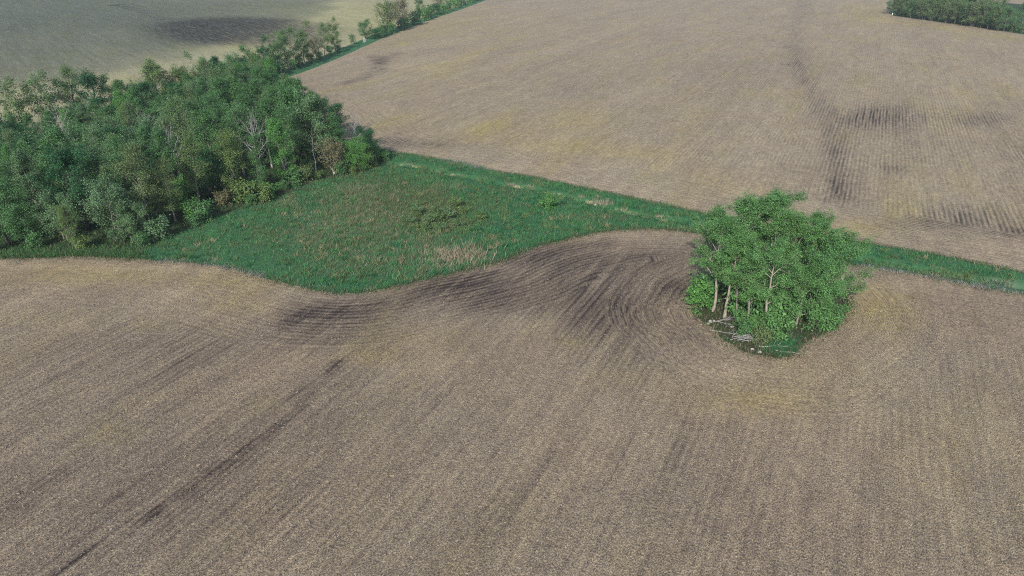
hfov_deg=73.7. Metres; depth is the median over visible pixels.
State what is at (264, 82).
deciduous tree
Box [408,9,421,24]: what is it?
shrub
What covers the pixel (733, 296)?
shrub
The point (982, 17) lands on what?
woodland tree
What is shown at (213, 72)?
deciduous tree
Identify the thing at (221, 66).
deciduous tree
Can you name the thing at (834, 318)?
shrub
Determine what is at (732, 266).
copse tree
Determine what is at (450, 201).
willow bush
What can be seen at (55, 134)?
deciduous tree
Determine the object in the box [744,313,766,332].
shrub
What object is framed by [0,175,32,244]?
deciduous tree
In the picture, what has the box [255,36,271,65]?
hedgerow tree
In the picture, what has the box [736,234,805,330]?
copse tree
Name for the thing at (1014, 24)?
shrub
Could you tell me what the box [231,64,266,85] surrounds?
deciduous tree
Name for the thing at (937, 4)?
woodland tree
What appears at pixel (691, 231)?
edge weeds
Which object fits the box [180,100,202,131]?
deciduous tree
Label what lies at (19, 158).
deciduous tree
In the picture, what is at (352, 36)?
hedgerow tree
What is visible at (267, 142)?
dead tree
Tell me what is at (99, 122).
deciduous tree
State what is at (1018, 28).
shrub
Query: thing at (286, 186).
shrub
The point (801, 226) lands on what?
copse tree
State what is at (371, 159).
shrub
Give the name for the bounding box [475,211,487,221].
willow bush
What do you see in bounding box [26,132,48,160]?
deciduous tree
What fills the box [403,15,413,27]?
shrub
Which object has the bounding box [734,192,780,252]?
copse tree
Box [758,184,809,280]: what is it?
copse tree
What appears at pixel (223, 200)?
shrub
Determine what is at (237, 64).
deciduous tree
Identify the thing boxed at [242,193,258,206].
shrub
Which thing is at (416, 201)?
willow bush
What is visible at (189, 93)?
deciduous tree
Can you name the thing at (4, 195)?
deciduous tree
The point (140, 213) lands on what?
deciduous tree
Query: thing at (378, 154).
shrub
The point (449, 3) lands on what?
shrub
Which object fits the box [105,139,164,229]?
deciduous tree
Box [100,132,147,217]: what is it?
deciduous tree
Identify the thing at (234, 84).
deciduous tree
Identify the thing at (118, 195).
deciduous tree
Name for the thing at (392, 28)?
shrub
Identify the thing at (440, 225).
willow bush
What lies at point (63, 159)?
deciduous tree
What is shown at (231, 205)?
undergrowth
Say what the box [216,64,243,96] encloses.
deciduous tree
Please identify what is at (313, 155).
dead tree
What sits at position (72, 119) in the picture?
deciduous tree
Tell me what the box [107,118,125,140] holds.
deciduous tree
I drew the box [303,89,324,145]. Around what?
deciduous tree
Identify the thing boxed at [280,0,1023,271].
stubble field
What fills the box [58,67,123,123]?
deciduous tree
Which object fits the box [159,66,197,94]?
deciduous tree
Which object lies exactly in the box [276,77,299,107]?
deciduous tree
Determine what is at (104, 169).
deciduous tree
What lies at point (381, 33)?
shrub
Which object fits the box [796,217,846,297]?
copse tree
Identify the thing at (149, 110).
deciduous tree
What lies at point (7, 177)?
deciduous tree
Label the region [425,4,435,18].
shrub
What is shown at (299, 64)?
shrub
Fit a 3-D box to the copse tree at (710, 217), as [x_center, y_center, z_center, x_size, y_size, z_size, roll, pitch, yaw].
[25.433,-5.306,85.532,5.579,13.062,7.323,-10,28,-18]
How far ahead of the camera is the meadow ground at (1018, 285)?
105.62 m
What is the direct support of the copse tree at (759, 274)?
on the copse ground at (799, 326)
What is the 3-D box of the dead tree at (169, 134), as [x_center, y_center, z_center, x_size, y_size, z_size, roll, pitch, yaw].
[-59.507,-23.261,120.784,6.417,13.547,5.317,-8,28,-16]
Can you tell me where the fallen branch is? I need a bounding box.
[276,178,315,192]
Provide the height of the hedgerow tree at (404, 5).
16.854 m
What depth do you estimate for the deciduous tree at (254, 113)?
146.57 m
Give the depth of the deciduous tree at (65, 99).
158.10 m
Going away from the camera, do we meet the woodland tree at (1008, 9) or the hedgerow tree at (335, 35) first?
the hedgerow tree at (335, 35)
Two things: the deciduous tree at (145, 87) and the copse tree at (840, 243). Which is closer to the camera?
the copse tree at (840, 243)
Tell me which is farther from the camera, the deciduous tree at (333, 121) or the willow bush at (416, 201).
the deciduous tree at (333, 121)
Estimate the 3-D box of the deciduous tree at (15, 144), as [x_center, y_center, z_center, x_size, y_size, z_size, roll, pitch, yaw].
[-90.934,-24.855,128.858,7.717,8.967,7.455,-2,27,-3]
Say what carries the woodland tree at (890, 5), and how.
on the grove ground at (172, 227)
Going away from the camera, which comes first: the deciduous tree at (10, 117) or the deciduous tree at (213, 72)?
the deciduous tree at (10, 117)
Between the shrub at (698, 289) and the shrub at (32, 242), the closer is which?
the shrub at (698, 289)
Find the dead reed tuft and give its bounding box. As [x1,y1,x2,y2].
[599,197,613,204]
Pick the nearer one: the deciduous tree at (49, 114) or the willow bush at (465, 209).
the willow bush at (465, 209)
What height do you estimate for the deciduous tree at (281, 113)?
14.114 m
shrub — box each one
[23,230,46,249]
[71,231,93,249]
[129,230,150,247]
[140,212,175,242]
[161,178,192,211]
[176,194,200,219]
[183,210,203,226]
[187,198,215,222]
[212,187,231,206]
[227,176,257,203]
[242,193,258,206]
[244,180,262,197]
[253,182,274,202]
[257,181,280,199]
[264,60,282,71]
[276,62,288,74]
[278,180,291,190]
[281,168,302,186]
[288,59,299,69]
[294,55,304,67]
[297,164,312,184]
[305,53,314,62]
[313,170,322,180]
[315,51,322,59]
[325,45,333,55]
[333,44,341,51]
[333,159,347,176]
[346,145,365,161]
[348,165,356,174]
[355,137,374,151]
[361,149,379,168]
[368,27,379,38]
[373,145,385,159]
[374,27,383,37]
[379,150,390,160]
[381,25,390,35]
[388,23,396,33]
[396,17,406,30]
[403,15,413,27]
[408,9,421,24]
[420,7,431,20]
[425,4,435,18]
[430,3,441,14]
[436,2,448,13]
[442,0,452,10]
[451,0,461,7]
[537,191,562,209]
[681,275,717,315]
[686,267,725,303]
[718,272,768,316]
[729,308,751,328]
[734,272,793,315]
[735,318,757,340]
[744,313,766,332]
[750,287,800,331]
[751,318,774,345]
[761,308,797,341]
[799,305,834,333]
[812,304,845,331]
[1009,22,1020,31]
[1014,23,1023,31]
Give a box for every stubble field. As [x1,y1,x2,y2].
[0,0,471,138]
[0,229,1023,575]
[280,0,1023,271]
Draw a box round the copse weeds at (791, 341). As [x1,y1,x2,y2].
[697,272,848,357]
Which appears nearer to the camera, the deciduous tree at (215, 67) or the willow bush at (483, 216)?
the willow bush at (483, 216)
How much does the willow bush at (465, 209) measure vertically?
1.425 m
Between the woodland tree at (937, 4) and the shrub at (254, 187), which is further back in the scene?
the woodland tree at (937, 4)
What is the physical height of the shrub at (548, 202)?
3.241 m
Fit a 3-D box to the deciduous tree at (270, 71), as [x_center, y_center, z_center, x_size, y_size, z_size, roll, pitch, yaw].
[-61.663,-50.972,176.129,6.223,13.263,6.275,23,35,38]
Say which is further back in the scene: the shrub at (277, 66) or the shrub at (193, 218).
the shrub at (277, 66)
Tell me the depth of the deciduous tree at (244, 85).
161.76 m
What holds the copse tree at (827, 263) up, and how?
on the copse ground at (799, 326)
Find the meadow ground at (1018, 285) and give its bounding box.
[141,152,1023,293]
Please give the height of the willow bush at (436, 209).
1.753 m
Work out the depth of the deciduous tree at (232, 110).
127.35 m
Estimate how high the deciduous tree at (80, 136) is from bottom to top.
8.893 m
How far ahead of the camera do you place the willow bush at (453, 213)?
110.54 m
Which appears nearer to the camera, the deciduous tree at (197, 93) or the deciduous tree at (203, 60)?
the deciduous tree at (197, 93)
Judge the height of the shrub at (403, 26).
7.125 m
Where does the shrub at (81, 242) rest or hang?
on the grove ground at (172, 227)
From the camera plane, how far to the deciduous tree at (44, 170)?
110.33 m
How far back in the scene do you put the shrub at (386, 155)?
140.94 m
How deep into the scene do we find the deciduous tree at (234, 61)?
201.01 m
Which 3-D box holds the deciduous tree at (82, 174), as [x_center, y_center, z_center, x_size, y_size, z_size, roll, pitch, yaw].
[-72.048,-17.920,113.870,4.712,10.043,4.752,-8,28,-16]
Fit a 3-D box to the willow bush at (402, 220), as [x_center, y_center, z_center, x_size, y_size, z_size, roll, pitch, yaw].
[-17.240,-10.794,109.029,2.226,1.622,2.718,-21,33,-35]
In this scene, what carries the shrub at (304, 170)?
on the grove ground at (172, 227)
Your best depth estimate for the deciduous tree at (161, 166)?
106.93 m
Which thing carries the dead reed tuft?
on the meadow ground at (1018, 285)
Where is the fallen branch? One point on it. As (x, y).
(295, 189)
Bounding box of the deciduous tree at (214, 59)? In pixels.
[207,55,218,65]
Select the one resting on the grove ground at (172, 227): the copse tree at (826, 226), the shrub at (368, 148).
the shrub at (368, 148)
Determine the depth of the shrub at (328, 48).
274.99 m
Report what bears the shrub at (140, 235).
on the grove ground at (172, 227)
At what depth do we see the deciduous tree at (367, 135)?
137.66 m
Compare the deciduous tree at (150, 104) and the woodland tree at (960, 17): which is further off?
the woodland tree at (960, 17)
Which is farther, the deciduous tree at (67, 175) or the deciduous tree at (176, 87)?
the deciduous tree at (176, 87)
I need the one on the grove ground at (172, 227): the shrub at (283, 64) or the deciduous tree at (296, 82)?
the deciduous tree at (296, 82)
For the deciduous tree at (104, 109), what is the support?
on the grove ground at (172, 227)
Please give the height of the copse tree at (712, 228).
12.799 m
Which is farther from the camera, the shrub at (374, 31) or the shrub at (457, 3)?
the shrub at (457, 3)
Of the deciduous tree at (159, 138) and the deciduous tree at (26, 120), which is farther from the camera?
the deciduous tree at (26, 120)
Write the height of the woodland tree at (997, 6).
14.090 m
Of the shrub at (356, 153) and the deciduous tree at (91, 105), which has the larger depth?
the deciduous tree at (91, 105)
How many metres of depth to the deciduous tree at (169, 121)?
138.67 m
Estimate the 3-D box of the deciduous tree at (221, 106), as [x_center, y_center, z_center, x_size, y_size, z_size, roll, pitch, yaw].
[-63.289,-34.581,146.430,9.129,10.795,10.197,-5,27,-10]
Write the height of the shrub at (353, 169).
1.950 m
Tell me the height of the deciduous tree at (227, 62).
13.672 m
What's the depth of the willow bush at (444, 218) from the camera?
110.16 m
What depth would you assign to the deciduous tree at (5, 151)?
117.05 m
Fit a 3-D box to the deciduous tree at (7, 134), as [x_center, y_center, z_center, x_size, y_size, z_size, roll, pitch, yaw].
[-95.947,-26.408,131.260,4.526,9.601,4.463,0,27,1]
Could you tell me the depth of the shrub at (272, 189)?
119.71 m
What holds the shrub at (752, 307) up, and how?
on the copse ground at (799, 326)
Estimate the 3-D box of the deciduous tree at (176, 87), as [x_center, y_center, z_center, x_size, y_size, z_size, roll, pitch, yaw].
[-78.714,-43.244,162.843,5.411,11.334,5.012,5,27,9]
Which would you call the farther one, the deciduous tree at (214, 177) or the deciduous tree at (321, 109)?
the deciduous tree at (321, 109)
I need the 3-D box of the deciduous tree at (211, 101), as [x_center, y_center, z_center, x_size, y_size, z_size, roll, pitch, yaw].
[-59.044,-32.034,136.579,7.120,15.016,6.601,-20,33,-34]
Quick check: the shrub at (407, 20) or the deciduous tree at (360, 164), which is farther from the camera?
the shrub at (407, 20)
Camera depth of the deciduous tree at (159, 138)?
113.46 m
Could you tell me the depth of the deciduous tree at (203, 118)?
120.66 m
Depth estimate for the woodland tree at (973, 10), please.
376.82 m
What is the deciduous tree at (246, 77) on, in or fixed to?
on the grove ground at (172, 227)
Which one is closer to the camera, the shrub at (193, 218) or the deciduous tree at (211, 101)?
the shrub at (193, 218)
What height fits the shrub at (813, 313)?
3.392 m
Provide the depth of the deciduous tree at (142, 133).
117.81 m
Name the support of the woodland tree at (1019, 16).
on the grove ground at (172, 227)
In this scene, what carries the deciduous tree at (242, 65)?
on the grove ground at (172, 227)
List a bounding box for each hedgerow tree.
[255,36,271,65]
[260,33,285,62]
[271,25,304,68]
[292,20,311,63]
[306,35,324,58]
[316,21,330,55]
[324,16,342,50]
[348,33,355,44]
[357,19,372,38]
[371,0,397,27]
[390,0,409,27]
[414,0,425,19]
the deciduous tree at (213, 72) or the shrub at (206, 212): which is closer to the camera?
the shrub at (206, 212)
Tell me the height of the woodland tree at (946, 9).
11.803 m
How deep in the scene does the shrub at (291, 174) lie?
125.10 m
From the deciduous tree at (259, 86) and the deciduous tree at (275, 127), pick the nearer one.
the deciduous tree at (275, 127)
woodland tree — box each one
[885,0,902,12]
[893,0,901,14]
[899,0,910,13]
[901,0,918,14]
[907,0,916,17]
[913,0,933,19]
[923,0,941,19]
[933,1,948,15]
[935,0,950,20]
[939,1,956,22]
[940,0,957,21]
[946,0,968,23]
[958,4,969,24]
[959,0,991,26]
[961,0,987,24]
[973,5,995,27]
[976,1,1006,24]
[984,10,995,27]
[990,9,1010,29]
[995,5,1022,30]
[1006,9,1023,22]
[1017,3,1023,22]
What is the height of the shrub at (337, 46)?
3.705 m
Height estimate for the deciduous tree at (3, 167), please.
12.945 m
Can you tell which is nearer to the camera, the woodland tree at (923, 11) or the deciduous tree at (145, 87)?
the deciduous tree at (145, 87)
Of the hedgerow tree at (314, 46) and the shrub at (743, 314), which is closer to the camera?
the shrub at (743, 314)
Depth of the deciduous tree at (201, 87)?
158.99 m
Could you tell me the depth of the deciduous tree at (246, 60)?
206.40 m
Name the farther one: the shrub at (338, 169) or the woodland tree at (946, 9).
the woodland tree at (946, 9)
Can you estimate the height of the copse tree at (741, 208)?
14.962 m
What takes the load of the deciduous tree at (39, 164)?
on the grove ground at (172, 227)
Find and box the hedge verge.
[277,0,484,76]
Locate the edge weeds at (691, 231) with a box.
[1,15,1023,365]
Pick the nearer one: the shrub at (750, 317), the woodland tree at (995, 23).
the shrub at (750, 317)
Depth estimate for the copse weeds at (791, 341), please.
76.61 m
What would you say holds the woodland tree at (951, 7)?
on the grove ground at (172, 227)
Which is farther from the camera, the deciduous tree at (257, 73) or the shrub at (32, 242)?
the deciduous tree at (257, 73)
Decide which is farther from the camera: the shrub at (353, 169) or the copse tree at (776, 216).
the shrub at (353, 169)
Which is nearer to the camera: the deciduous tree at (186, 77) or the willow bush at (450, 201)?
the willow bush at (450, 201)
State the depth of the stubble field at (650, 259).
63.54 m
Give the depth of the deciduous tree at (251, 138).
118.93 m
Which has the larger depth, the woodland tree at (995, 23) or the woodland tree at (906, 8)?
the woodland tree at (906, 8)
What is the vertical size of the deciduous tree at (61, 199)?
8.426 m
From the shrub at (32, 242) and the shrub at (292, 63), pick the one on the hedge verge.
the shrub at (292, 63)
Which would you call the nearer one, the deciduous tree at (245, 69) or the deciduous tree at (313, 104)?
the deciduous tree at (313, 104)
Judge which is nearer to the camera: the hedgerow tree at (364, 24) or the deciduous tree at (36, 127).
the deciduous tree at (36, 127)
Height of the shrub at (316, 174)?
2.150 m
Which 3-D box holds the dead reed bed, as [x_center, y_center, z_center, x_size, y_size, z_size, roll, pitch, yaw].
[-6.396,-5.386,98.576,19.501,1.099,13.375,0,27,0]
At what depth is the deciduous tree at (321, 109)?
155.24 m
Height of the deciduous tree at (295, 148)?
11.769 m
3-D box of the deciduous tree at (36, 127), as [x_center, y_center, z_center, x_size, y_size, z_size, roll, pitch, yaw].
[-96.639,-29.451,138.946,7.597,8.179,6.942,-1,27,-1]
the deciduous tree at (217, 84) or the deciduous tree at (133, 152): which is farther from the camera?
the deciduous tree at (217, 84)
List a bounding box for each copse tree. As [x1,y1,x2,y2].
[687,210,744,311]
[688,201,733,282]
[705,220,757,317]
[716,232,757,320]
[721,191,776,293]
[727,250,771,318]
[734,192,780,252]
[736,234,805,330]
[752,191,804,273]
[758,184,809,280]
[769,210,822,290]
[774,260,835,329]
[788,245,854,320]
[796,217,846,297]
[798,208,836,283]
[803,226,880,307]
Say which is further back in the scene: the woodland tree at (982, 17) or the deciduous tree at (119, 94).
the woodland tree at (982, 17)
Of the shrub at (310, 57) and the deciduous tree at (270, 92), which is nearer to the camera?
the deciduous tree at (270, 92)
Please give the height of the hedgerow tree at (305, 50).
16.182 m
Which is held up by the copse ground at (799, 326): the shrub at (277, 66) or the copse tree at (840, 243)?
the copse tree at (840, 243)
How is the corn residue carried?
on the stubble field at (650, 259)
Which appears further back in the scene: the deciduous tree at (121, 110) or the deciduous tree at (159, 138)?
the deciduous tree at (121, 110)
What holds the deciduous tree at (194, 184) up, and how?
on the grove ground at (172, 227)
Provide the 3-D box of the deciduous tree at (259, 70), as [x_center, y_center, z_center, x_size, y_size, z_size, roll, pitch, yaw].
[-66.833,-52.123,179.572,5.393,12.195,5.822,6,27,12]
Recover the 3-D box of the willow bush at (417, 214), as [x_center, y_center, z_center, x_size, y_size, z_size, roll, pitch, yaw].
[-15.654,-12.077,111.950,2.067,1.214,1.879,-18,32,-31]
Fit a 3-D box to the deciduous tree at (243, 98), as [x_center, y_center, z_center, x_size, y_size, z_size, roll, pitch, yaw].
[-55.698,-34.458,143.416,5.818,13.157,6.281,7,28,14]
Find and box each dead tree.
[48,105,77,146]
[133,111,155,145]
[150,118,184,173]
[235,106,267,181]
[264,119,272,166]
[308,133,317,169]
[343,108,367,138]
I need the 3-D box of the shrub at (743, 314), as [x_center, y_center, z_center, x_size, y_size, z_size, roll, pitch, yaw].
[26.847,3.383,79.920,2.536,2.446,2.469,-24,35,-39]
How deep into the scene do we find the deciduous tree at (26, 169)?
113.83 m
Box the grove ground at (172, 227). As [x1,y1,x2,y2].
[0,3,1023,257]
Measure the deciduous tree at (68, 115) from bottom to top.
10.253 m
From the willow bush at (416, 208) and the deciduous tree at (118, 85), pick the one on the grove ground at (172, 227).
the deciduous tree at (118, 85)
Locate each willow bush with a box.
[397,214,409,224]
[401,214,416,225]
[408,203,424,215]
[412,210,421,216]
[413,200,425,207]
[414,221,429,230]
[421,215,435,224]
[425,213,441,224]
[427,205,441,214]
[432,212,446,221]
[435,222,447,232]
[439,206,449,214]
[440,207,459,221]
[446,196,461,208]
[450,218,465,228]
[458,205,469,211]
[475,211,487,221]
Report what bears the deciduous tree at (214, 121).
on the grove ground at (172, 227)
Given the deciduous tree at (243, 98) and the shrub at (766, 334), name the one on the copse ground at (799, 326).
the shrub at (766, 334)
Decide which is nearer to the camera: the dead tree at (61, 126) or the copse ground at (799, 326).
the copse ground at (799, 326)
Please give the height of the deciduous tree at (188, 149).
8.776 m
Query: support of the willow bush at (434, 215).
on the meadow ground at (1018, 285)
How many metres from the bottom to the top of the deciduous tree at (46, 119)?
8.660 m
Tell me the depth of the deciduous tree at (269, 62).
184.59 m
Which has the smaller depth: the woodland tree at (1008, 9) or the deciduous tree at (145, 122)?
the deciduous tree at (145, 122)
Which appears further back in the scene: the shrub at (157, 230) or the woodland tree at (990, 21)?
the woodland tree at (990, 21)
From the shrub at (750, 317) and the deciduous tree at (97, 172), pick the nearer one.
the shrub at (750, 317)
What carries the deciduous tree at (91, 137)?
on the grove ground at (172, 227)
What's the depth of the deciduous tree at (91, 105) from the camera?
151.38 m
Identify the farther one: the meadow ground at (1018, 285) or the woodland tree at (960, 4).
the woodland tree at (960, 4)
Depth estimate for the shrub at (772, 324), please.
76.41 m
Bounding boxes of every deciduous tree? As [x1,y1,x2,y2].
[0,74,41,127]
[0,117,41,160]
[0,126,19,161]
[0,135,46,164]
[0,144,20,192]
[0,147,17,203]
[0,148,52,223]
[0,169,11,225]
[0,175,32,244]
[0,191,49,240]
[1,160,46,203]
[1,169,16,199]
[4,113,22,140]
[12,117,106,193]
[15,141,33,177]
[17,122,50,152]
[21,115,39,134]
[22,67,69,124]
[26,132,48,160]
[26,140,122,227]
[29,164,62,204]
[29,185,89,239]
[33,155,51,183]
[36,108,56,132]
[40,116,59,145]
[41,108,60,127]
[47,203,78,248]
[48,140,89,214]
[57,63,90,111]
[57,103,91,139]
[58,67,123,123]
[58,108,82,149]
[61,96,85,123]
[62,120,85,150]
[64,109,82,139]
[66,153,92,198]
[74,115,120,170]
[75,171,145,240]
[81,121,102,147]
[81,124,101,156]
[81,135,100,164]
[83,101,100,125]
[90,103,136,129]
[90,152,137,194]
[94,124,140,161]
[94,163,132,228]
[96,131,145,205]
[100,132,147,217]
[104,200,147,241]
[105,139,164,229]
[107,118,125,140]
[107,124,163,185]
[108,78,135,116]
[110,89,135,123]
[115,99,139,139]
[123,86,149,126]
[126,78,165,118]
[131,124,163,194]
[132,58,178,111]
[132,112,168,137]
[135,119,153,163]
[136,90,161,124]
[136,94,172,118]
[141,98,169,136]
[141,104,191,153]
[146,125,188,193]
[149,157,183,221]
[151,113,185,176]
[157,95,190,154]
[158,102,183,134]
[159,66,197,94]
[159,79,185,101]
[165,86,181,102]
[166,78,212,105]
[172,81,204,126]
[172,82,186,103]
[172,131,215,201]
[176,135,210,172]
[180,72,195,101]
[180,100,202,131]
[180,111,201,151]
[182,48,214,93]
[186,108,230,187]
[186,147,231,196]
[191,91,227,150]
[193,88,205,126]
[194,57,211,92]
[194,76,210,106]
[196,73,214,100]
[199,115,229,169]
[201,101,229,149]
[202,74,231,131]
[204,61,235,77]
[204,64,227,91]
[207,55,218,65]
[207,127,246,197]
[209,110,223,153]
[216,62,236,99]
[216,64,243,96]
[217,59,240,78]
[219,110,248,165]
[221,101,258,176]
[224,42,247,82]
[225,74,255,124]
[226,102,256,160]
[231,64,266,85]
[232,60,250,75]
[233,62,248,83]
[233,92,258,151]
[236,130,273,182]
[237,70,251,84]
[240,82,257,127]
[241,46,264,65]
[242,77,266,138]
[243,48,262,67]
[243,98,261,145]
[247,66,274,85]
[248,67,265,83]
[249,55,265,74]
[250,95,275,156]
[251,60,265,72]
[251,76,265,122]
[253,89,275,132]
[259,78,270,100]
[260,56,280,82]
[260,86,291,142]
[262,113,298,184]
[263,70,279,82]
[263,83,325,155]
[264,64,277,88]
[269,103,298,169]
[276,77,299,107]
[277,106,302,161]
[278,73,287,90]
[280,93,343,163]
[291,76,308,112]
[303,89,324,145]
[312,93,327,135]
[313,136,349,173]
[317,96,352,139]
[324,110,346,153]
[341,135,370,172]
[349,124,381,161]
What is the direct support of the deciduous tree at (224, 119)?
on the grove ground at (172, 227)
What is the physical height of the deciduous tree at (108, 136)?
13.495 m
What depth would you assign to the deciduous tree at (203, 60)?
180.41 m
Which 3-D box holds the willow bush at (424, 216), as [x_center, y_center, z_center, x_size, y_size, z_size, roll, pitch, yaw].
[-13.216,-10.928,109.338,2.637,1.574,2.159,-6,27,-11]
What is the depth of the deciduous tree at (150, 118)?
138.87 m
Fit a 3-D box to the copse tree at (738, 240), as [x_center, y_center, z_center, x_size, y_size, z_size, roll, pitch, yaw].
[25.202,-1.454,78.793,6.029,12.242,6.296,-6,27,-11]
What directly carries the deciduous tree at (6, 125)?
on the grove ground at (172, 227)
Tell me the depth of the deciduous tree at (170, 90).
156.37 m
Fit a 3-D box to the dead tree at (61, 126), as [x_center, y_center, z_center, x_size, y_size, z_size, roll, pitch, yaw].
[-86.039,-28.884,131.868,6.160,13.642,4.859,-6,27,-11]
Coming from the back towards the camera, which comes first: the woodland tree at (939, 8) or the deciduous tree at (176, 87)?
the woodland tree at (939, 8)
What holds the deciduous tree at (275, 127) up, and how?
on the grove ground at (172, 227)
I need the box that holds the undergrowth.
[0,122,382,256]
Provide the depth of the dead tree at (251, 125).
125.47 m
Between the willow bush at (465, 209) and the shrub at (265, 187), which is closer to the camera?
the willow bush at (465, 209)
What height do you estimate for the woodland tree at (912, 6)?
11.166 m
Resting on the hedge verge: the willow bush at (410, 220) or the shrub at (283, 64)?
the shrub at (283, 64)
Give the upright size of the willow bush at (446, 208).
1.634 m
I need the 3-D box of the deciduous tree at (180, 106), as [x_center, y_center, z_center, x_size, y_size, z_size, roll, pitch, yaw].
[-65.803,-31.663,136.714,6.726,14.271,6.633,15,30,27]
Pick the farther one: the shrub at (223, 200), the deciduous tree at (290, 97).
the deciduous tree at (290, 97)
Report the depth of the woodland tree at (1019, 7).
378.71 m
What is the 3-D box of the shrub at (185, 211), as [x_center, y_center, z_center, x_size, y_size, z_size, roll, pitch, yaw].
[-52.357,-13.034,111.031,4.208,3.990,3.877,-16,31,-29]
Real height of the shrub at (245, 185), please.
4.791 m
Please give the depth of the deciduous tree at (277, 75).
181.24 m
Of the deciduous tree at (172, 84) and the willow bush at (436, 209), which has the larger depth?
the deciduous tree at (172, 84)
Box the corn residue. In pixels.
[0,247,1023,575]
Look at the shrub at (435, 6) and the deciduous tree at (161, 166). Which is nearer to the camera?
the deciduous tree at (161, 166)
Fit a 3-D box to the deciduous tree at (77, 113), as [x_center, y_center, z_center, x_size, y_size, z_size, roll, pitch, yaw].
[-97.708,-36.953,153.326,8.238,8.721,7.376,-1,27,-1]
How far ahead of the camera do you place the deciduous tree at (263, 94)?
148.75 m
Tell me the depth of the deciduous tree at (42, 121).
152.01 m
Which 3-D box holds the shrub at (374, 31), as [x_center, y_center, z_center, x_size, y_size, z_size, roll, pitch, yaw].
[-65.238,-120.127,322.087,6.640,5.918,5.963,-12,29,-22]
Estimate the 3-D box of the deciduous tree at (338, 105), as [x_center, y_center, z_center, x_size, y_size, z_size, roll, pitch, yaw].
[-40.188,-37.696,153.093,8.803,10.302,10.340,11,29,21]
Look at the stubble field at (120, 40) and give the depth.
352.16 m
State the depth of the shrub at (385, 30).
332.81 m
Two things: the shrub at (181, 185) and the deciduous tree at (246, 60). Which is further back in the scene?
the deciduous tree at (246, 60)
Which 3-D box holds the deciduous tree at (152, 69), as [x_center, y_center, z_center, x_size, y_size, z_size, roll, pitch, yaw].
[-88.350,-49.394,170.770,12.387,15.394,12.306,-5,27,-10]
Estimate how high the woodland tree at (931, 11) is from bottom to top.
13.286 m
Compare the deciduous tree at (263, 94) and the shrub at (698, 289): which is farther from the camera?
the deciduous tree at (263, 94)
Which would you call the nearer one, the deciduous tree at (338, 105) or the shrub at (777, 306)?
the shrub at (777, 306)
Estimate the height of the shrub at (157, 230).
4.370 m
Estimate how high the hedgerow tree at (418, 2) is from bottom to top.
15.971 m
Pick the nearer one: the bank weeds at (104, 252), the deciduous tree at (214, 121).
the bank weeds at (104, 252)
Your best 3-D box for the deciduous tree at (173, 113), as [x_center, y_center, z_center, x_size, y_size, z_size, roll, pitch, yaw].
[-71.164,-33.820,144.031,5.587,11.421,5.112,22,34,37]
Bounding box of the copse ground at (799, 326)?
[697,273,849,357]
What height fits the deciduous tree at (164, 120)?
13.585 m
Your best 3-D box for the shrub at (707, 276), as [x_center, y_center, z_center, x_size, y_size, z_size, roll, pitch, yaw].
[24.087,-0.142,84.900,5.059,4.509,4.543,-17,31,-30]
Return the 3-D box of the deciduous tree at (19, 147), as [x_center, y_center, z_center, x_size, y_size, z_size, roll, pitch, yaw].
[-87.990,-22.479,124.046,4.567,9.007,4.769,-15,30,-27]
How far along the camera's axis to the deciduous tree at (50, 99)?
154.81 m
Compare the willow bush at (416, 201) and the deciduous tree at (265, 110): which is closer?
the willow bush at (416, 201)
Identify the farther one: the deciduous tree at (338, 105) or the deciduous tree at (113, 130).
the deciduous tree at (338, 105)
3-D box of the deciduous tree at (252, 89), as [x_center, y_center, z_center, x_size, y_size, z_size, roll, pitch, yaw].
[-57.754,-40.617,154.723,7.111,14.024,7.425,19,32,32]
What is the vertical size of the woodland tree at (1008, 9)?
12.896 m
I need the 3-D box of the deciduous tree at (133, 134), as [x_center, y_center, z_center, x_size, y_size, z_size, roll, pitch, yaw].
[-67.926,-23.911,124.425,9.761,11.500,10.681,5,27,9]
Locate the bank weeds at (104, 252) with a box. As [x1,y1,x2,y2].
[0,239,155,258]
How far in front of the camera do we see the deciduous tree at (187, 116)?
131.94 m
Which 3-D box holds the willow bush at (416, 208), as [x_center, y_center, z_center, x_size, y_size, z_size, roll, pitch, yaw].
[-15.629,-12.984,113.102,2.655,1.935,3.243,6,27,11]
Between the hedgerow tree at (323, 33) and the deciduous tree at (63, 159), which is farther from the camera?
the hedgerow tree at (323, 33)
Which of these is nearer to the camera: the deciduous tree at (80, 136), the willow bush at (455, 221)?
the willow bush at (455, 221)
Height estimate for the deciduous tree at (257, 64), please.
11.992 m
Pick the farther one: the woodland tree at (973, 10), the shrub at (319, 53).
the woodland tree at (973, 10)
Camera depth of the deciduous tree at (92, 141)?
131.94 m
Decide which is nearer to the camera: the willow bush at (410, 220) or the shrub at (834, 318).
the shrub at (834, 318)
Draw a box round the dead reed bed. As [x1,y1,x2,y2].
[396,235,535,273]
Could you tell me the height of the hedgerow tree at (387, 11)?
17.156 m

